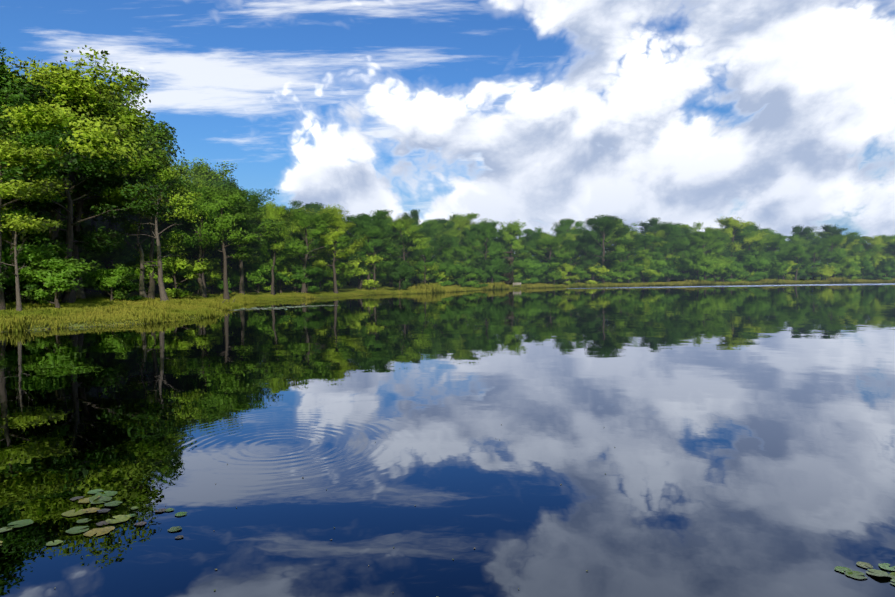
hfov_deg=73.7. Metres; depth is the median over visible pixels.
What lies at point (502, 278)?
shrub
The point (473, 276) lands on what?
shrub
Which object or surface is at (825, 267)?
shrub
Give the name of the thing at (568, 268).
shrub
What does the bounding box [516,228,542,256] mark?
tree
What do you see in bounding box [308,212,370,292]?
tree
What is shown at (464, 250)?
tree
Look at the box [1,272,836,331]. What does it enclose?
terrain
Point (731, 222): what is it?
tree
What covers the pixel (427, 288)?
shore grass
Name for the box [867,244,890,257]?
tree
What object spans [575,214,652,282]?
tree
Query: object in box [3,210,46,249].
shrub
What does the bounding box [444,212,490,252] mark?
tree
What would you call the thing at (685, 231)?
tree
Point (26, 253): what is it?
shrub
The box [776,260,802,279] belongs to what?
shrub
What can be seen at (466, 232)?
tree
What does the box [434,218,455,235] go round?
tree
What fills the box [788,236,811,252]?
tree
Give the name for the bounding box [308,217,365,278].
tree
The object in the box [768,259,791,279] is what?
shrub
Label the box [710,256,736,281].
shrub
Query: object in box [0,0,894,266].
sky
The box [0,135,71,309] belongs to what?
tree
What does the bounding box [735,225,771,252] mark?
tree
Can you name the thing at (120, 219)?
tree
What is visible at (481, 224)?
tree
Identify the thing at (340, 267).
shrub
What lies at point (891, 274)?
shrub
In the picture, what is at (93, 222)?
tree
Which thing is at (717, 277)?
shrub
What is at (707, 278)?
shrub
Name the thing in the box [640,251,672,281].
shrub
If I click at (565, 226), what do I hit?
tree
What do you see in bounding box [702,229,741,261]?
tree
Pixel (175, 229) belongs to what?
tree
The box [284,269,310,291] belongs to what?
shrub
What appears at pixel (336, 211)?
tree
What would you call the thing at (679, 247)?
tree
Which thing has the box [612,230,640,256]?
tree
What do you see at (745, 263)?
shrub
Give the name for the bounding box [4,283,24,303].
shrub
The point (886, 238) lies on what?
tree
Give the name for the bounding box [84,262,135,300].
shrub
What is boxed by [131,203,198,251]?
tree
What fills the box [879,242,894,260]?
tree
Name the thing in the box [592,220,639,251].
tree
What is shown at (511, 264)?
shrub
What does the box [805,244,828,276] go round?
tree
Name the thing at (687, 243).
tree
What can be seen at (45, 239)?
shrub
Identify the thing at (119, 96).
tree
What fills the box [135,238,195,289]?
shrub
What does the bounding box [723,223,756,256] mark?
tree
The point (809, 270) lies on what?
shrub
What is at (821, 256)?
tree
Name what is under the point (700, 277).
shrub
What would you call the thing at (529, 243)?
tree
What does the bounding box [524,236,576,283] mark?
tree
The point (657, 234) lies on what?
tree
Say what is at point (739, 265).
shrub
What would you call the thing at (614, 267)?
shrub
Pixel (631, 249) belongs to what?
tree
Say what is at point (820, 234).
tree
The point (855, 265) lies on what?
shrub
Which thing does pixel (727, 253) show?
tree
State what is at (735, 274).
shrub
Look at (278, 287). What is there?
shrub
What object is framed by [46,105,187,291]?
tree
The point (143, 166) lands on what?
tree
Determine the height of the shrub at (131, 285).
2.368 m
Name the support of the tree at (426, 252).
on the terrain at (75, 324)
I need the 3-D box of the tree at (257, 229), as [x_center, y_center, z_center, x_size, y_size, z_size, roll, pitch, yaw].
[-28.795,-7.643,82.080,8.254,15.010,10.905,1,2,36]
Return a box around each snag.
[1,230,27,310]
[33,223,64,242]
[111,213,162,297]
[127,194,179,300]
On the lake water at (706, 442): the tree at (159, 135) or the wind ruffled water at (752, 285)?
the wind ruffled water at (752, 285)
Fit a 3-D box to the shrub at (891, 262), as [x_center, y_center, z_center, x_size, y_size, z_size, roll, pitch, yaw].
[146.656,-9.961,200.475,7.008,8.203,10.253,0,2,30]
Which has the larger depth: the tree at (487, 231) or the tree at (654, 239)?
the tree at (654, 239)
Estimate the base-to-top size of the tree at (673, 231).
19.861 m
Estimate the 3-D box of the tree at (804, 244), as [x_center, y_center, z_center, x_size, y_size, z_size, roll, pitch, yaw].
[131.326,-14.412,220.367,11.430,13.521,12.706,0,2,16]
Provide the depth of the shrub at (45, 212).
64.29 m
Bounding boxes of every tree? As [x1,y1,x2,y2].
[0,45,178,288]
[0,47,107,195]
[0,86,165,298]
[0,102,17,138]
[0,104,43,210]
[0,128,66,302]
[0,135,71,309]
[2,94,166,261]
[3,56,130,193]
[3,124,180,302]
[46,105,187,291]
[68,129,178,291]
[83,66,158,230]
[85,174,151,229]
[98,147,207,298]
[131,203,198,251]
[134,119,188,221]
[142,207,208,288]
[155,176,205,288]
[159,123,178,167]
[159,179,255,296]
[166,186,235,297]
[167,173,193,194]
[171,156,240,190]
[186,185,290,294]
[188,184,260,298]
[197,177,278,238]
[219,187,280,294]
[219,217,259,289]
[254,202,284,256]
[255,231,302,292]
[256,201,304,294]
[258,207,351,290]
[268,207,353,293]
[281,225,317,290]
[289,199,323,212]
[296,204,360,268]
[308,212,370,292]
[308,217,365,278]
[337,224,392,288]
[342,213,403,288]
[345,209,412,278]
[349,225,408,289]
[373,220,411,283]
[383,216,433,265]
[392,223,430,259]
[396,209,420,251]
[401,229,454,280]
[405,222,444,261]
[413,247,438,283]
[418,219,459,259]
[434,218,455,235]
[434,228,467,258]
[434,247,459,272]
[438,217,484,248]
[439,235,462,260]
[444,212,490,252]
[451,224,491,267]
[452,245,483,275]
[460,223,506,282]
[473,227,517,256]
[474,220,501,256]
[481,229,526,283]
[496,219,533,284]
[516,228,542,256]
[517,240,546,263]
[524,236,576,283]
[525,230,550,282]
[535,232,565,279]
[551,218,583,238]
[552,232,586,257]
[552,239,591,274]
[556,233,581,259]
[566,234,601,282]
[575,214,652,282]
[586,228,626,258]
[589,222,625,255]
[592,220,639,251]
[596,219,632,278]
[600,234,649,282]
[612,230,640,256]
[621,243,648,270]
[633,233,670,281]
[634,230,683,269]
[638,217,664,236]
[647,222,690,277]
[649,236,685,281]
[670,236,705,280]
[674,230,707,256]
[678,221,702,237]
[683,229,728,279]
[684,232,726,256]
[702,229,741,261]
[704,225,722,232]
[707,237,744,280]
[715,216,767,256]
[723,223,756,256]
[729,230,776,258]
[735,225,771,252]
[735,249,770,271]
[751,236,799,261]
[759,228,774,234]
[761,241,801,261]
[767,232,793,259]
[778,245,815,280]
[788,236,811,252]
[792,225,819,244]
[794,240,808,259]
[795,245,830,279]
[797,242,817,276]
[798,236,823,258]
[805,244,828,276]
[806,238,830,263]
[807,235,856,277]
[811,231,839,254]
[818,224,854,258]
[828,235,859,261]
[833,242,864,257]
[836,232,864,254]
[846,236,864,254]
[847,244,876,268]
[853,235,894,255]
[857,236,876,250]
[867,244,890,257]
[872,234,894,278]
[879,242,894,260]
[882,240,894,256]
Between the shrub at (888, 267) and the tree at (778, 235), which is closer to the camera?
the shrub at (888, 267)
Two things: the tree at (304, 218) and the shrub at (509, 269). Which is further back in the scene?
the shrub at (509, 269)
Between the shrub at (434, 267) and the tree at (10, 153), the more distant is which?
the shrub at (434, 267)
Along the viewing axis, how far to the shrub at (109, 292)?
63.84 m
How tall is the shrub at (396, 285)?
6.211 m
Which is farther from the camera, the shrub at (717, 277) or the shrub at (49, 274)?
the shrub at (717, 277)
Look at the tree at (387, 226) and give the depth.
123.44 m
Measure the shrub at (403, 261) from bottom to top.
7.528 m
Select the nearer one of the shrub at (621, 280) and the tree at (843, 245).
the shrub at (621, 280)
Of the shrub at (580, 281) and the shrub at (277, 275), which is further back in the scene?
the shrub at (580, 281)
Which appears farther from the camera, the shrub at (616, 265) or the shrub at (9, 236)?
the shrub at (616, 265)
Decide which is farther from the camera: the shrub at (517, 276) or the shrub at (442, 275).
the shrub at (517, 276)
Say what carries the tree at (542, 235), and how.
on the terrain at (75, 324)
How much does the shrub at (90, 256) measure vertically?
8.960 m
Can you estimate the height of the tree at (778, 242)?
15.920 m
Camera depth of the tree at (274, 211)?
85.83 m
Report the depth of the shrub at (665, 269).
180.89 m
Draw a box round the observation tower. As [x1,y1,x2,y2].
[501,251,513,284]
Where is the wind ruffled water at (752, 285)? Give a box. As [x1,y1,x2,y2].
[566,283,894,288]
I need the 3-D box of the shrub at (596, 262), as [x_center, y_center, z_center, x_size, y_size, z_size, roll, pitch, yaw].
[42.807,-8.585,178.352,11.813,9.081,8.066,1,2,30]
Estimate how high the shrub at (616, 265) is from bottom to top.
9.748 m
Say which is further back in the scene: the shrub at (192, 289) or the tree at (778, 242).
the tree at (778, 242)
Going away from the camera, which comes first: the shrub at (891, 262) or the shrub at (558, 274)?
the shrub at (558, 274)
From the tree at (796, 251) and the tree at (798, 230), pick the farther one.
the tree at (798, 230)
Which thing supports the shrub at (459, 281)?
on the terrain at (75, 324)
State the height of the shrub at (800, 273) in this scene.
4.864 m
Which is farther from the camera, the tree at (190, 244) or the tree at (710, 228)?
the tree at (710, 228)
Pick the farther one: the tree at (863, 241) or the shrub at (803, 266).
the tree at (863, 241)
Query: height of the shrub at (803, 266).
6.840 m
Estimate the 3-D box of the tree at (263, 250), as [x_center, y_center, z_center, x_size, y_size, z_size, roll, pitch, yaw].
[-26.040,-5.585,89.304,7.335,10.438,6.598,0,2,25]
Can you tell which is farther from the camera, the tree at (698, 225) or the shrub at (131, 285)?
the tree at (698, 225)
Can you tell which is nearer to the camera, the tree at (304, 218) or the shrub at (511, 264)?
the tree at (304, 218)
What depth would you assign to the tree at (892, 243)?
210.85 m
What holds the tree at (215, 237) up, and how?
on the terrain at (75, 324)
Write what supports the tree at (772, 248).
on the terrain at (75, 324)
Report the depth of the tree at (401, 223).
126.55 m
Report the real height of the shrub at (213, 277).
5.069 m
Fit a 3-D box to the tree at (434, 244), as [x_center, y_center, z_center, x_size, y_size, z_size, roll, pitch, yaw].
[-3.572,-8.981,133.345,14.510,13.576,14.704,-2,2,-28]
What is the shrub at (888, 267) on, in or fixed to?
on the terrain at (75, 324)
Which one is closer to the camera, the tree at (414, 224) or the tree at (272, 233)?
the tree at (272, 233)
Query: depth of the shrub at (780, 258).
199.72 m
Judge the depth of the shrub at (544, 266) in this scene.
160.38 m
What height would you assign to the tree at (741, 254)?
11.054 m
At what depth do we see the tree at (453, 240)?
152.49 m
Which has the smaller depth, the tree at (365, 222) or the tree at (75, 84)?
the tree at (75, 84)
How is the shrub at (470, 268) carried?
on the terrain at (75, 324)
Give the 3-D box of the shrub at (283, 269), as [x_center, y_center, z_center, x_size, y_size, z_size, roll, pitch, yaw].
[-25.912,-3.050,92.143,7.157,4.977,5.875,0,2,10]
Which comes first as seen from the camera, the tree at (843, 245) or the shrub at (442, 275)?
the shrub at (442, 275)
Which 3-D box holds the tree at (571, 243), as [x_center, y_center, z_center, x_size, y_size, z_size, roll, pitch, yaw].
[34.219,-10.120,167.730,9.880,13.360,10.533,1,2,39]
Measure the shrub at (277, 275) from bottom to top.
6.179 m
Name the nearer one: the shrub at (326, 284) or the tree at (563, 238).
the shrub at (326, 284)
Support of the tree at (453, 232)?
on the terrain at (75, 324)
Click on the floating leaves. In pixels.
(278, 308)
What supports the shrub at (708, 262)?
on the terrain at (75, 324)
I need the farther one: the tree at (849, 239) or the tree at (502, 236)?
the tree at (849, 239)
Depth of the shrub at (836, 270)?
199.65 m
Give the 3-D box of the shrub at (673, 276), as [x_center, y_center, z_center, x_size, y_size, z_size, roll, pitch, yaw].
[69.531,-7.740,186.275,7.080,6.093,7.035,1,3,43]
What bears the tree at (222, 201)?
on the terrain at (75, 324)
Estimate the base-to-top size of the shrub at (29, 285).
4.261 m
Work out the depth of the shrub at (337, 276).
105.04 m
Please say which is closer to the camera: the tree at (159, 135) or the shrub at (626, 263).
the tree at (159, 135)
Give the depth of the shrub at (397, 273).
108.06 m
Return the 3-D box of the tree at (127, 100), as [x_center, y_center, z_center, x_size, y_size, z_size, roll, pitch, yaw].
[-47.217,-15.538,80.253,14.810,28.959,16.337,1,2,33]
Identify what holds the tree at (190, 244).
on the terrain at (75, 324)
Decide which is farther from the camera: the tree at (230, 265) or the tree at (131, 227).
the tree at (230, 265)
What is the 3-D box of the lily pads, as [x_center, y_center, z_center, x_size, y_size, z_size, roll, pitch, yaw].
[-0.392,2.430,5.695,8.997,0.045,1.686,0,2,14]
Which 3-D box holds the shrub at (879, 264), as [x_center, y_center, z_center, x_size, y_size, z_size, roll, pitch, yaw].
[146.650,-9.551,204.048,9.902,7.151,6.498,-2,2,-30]
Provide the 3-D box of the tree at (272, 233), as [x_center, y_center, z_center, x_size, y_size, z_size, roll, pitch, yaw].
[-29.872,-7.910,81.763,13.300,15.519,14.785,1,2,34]
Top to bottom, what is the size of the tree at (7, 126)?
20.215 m
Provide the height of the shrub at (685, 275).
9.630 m
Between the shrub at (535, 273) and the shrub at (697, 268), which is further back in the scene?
the shrub at (697, 268)
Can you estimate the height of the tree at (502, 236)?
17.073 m
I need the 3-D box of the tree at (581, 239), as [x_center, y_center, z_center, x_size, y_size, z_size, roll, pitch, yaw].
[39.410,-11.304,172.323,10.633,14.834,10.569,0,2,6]
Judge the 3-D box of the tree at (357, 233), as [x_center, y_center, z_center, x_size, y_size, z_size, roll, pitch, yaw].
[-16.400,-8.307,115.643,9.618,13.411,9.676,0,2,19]
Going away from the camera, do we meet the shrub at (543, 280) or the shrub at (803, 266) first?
the shrub at (543, 280)
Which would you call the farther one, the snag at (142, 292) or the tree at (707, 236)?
the tree at (707, 236)
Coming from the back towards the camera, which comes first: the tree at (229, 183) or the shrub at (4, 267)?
the tree at (229, 183)
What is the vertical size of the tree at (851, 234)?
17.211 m
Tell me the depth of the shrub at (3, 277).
41.32 m
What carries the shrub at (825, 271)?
on the terrain at (75, 324)
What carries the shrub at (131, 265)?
on the terrain at (75, 324)
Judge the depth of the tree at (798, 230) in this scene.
231.56 m
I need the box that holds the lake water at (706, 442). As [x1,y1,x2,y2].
[0,282,894,596]
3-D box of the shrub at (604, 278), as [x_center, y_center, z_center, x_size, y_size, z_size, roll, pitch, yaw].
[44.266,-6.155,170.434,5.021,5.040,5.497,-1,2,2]
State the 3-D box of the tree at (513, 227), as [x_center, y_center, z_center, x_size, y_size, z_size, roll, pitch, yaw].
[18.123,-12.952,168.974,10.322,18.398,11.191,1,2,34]
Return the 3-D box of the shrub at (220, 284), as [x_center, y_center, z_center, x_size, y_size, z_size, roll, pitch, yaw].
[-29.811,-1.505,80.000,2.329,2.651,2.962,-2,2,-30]
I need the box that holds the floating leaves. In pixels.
[234,305,336,309]
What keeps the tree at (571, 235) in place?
on the terrain at (75, 324)
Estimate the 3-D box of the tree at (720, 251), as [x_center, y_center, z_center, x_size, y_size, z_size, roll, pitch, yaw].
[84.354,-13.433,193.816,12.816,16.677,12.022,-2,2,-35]
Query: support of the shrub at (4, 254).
on the terrain at (75, 324)
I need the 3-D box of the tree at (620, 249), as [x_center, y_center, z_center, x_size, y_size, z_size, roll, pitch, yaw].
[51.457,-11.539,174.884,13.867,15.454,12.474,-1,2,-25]
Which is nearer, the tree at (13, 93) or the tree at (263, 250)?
the tree at (13, 93)
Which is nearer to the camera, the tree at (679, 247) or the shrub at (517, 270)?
the shrub at (517, 270)
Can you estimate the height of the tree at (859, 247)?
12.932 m
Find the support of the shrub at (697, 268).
on the terrain at (75, 324)
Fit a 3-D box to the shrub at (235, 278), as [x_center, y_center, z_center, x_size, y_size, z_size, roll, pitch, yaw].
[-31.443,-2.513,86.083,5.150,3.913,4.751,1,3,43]
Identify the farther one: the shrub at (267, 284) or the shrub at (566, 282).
the shrub at (566, 282)
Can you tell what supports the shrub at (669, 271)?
on the terrain at (75, 324)
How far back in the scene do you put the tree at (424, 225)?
152.25 m
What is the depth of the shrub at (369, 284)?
112.63 m
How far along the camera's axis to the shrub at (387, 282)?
123.07 m
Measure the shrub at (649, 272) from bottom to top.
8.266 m
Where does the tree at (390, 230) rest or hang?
on the terrain at (75, 324)
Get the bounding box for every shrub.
[0,262,8,275]
[0,271,10,291]
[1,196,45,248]
[1,231,29,261]
[1,235,74,304]
[1,249,49,300]
[2,258,64,303]
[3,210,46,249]
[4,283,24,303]
[7,249,100,307]
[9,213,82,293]
[35,228,49,246]
[37,207,51,219]
[39,219,126,297]
[79,246,111,269]
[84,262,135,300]
[94,228,142,293]
[96,267,138,297]
[112,280,142,300]
[114,232,186,288]
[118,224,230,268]
[120,248,175,294]
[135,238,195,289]
[147,251,212,298]
[154,227,231,287]
[166,268,197,293]
[182,260,231,293]
[189,279,207,294]
[213,268,244,291]
[215,278,234,293]
[227,234,276,289]
[233,253,291,292]
[235,256,265,292]
[236,263,274,290]
[238,258,276,292]
[256,234,312,286]
[260,263,296,292]
[261,257,287,289]
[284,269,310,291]
[290,262,327,293]
[308,271,333,291]
[308,277,327,291]
[311,258,358,291]
[324,274,341,290]
[340,249,388,288]
[345,262,358,286]
[363,270,386,287]
[382,262,418,289]
[383,273,393,286]
[384,255,406,286]
[387,262,416,287]
[411,261,441,284]
[427,262,456,285]
[428,258,467,286]
[432,271,452,284]
[454,276,467,286]
[460,263,484,286]
[463,273,482,287]
[471,272,490,287]
[475,255,508,283]
[477,255,514,282]
[486,270,508,283]
[505,254,522,282]
[508,255,545,283]
[509,264,538,279]
[513,259,550,283]
[513,260,543,279]
[518,264,543,284]
[536,274,547,282]
[545,270,561,284]
[546,256,569,282]
[554,263,579,284]
[558,276,571,284]
[568,266,591,283]
[573,255,601,282]
[576,265,591,282]
[583,263,609,283]
[594,272,611,283]
[598,261,624,282]
[599,254,631,282]
[609,259,627,281]
[618,257,644,280]
[622,269,636,282]
[625,273,641,282]
[630,257,660,282]
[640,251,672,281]
[642,265,657,282]
[645,265,671,281]
[656,258,680,281]
[662,266,682,281]
[671,254,699,280]
[678,251,713,280]
[694,252,727,280]
[694,271,712,280]
[701,258,733,277]
[706,255,729,281]
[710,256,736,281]
[713,273,728,281]
[722,264,744,281]
[727,256,742,278]
[735,258,763,280]
[738,250,776,281]
[743,269,754,280]
[764,253,788,278]
[764,271,775,278]
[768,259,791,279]
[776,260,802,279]
[786,262,813,280]
[792,270,809,279]
[799,262,812,279]
[811,267,831,279]
[813,264,835,280]
[815,260,843,278]
[828,259,856,278]
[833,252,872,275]
[837,260,863,279]
[841,266,859,279]
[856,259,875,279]
[864,261,885,278]
[870,252,894,277]
[871,269,882,279]
[873,257,894,276]
[875,265,894,279]
[878,272,894,279]
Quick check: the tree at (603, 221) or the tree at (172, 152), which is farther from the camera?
the tree at (603, 221)
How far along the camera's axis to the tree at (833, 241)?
200.80 m
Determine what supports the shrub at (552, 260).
on the terrain at (75, 324)
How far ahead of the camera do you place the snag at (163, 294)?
60.78 m
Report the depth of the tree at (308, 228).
101.41 m
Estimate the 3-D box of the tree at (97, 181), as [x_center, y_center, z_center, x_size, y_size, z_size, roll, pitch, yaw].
[-32.536,-7.230,52.300,13.618,15.910,15.139,1,2,36]
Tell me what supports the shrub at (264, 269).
on the terrain at (75, 324)
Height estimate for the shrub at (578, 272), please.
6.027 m
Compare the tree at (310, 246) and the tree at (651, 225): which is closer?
the tree at (310, 246)
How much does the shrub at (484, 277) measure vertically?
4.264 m
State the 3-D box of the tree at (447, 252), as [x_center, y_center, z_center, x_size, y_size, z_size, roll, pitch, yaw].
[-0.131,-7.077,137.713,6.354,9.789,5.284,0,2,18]
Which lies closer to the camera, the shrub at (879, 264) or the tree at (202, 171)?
the tree at (202, 171)
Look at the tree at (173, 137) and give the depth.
92.67 m
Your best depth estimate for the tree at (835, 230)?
224.62 m
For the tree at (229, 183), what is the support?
on the terrain at (75, 324)
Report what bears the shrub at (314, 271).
on the terrain at (75, 324)
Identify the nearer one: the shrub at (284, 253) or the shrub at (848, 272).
the shrub at (284, 253)
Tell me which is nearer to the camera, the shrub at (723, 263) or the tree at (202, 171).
the tree at (202, 171)
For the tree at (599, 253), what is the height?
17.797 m
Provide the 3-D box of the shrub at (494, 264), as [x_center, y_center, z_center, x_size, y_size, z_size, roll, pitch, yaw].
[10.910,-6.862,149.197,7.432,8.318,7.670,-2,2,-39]
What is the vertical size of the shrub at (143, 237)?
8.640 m
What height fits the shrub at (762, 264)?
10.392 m
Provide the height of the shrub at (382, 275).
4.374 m
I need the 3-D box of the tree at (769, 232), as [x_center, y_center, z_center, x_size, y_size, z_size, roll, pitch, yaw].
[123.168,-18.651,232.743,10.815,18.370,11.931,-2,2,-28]
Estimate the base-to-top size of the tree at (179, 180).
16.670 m
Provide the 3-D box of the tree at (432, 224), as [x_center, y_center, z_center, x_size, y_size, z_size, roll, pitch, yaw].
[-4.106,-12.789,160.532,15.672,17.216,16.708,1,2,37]
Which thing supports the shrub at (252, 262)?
on the terrain at (75, 324)
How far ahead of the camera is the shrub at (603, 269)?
168.74 m
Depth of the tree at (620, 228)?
193.23 m
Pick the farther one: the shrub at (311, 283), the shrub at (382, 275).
the shrub at (382, 275)
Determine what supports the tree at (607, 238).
on the terrain at (75, 324)
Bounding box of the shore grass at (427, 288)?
[395,276,894,293]
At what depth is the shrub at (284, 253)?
97.01 m
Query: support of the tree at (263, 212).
on the terrain at (75, 324)
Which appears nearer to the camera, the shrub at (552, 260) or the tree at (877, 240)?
the shrub at (552, 260)
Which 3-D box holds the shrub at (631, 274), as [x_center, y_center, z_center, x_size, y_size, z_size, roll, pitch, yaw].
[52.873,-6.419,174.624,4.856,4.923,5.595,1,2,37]
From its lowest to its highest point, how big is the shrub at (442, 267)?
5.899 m
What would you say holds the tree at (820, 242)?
on the terrain at (75, 324)
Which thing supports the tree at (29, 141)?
on the terrain at (75, 324)
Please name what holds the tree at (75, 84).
on the terrain at (75, 324)
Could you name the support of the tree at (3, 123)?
on the terrain at (75, 324)
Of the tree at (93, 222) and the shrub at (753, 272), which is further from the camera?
the shrub at (753, 272)
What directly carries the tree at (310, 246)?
on the terrain at (75, 324)
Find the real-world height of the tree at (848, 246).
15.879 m
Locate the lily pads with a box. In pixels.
[0,489,894,584]
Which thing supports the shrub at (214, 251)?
on the terrain at (75, 324)
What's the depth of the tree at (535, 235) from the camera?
177.74 m
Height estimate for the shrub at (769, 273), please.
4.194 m
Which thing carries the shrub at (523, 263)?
on the terrain at (75, 324)
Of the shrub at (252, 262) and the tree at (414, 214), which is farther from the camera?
the tree at (414, 214)
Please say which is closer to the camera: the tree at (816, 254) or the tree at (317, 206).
the tree at (317, 206)
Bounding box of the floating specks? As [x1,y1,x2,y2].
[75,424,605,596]
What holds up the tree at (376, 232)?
on the terrain at (75, 324)
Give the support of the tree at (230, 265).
on the terrain at (75, 324)
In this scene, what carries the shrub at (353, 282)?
on the terrain at (75, 324)
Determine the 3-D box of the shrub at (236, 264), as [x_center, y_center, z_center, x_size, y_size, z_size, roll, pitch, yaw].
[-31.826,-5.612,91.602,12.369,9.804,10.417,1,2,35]
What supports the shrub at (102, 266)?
on the terrain at (75, 324)
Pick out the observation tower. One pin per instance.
(511, 258)
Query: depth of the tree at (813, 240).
223.94 m
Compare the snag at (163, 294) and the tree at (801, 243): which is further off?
the tree at (801, 243)
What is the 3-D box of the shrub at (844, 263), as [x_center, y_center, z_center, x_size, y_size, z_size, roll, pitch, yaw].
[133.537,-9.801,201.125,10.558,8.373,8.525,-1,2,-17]
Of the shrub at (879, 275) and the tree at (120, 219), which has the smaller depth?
the tree at (120, 219)
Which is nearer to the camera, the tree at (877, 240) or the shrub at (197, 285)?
the shrub at (197, 285)
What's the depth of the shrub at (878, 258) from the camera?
202.94 m
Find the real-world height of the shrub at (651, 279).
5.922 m
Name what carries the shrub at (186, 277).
on the terrain at (75, 324)
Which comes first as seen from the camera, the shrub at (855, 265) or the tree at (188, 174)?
the tree at (188, 174)
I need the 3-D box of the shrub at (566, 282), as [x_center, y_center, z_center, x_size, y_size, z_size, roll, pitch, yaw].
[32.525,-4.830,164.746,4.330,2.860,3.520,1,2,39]
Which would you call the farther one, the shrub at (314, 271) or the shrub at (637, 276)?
the shrub at (637, 276)
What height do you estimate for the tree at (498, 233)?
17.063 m
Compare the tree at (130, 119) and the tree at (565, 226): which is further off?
the tree at (565, 226)
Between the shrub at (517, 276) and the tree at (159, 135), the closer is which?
the tree at (159, 135)
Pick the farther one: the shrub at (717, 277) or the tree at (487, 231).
the shrub at (717, 277)
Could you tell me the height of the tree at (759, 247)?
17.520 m
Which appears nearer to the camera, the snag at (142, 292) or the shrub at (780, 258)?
the snag at (142, 292)
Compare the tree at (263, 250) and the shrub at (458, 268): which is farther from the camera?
the shrub at (458, 268)
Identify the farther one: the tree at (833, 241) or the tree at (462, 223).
the tree at (833, 241)
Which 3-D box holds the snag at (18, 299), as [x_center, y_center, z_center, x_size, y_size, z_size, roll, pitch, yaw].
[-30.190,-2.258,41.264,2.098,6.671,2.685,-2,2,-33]

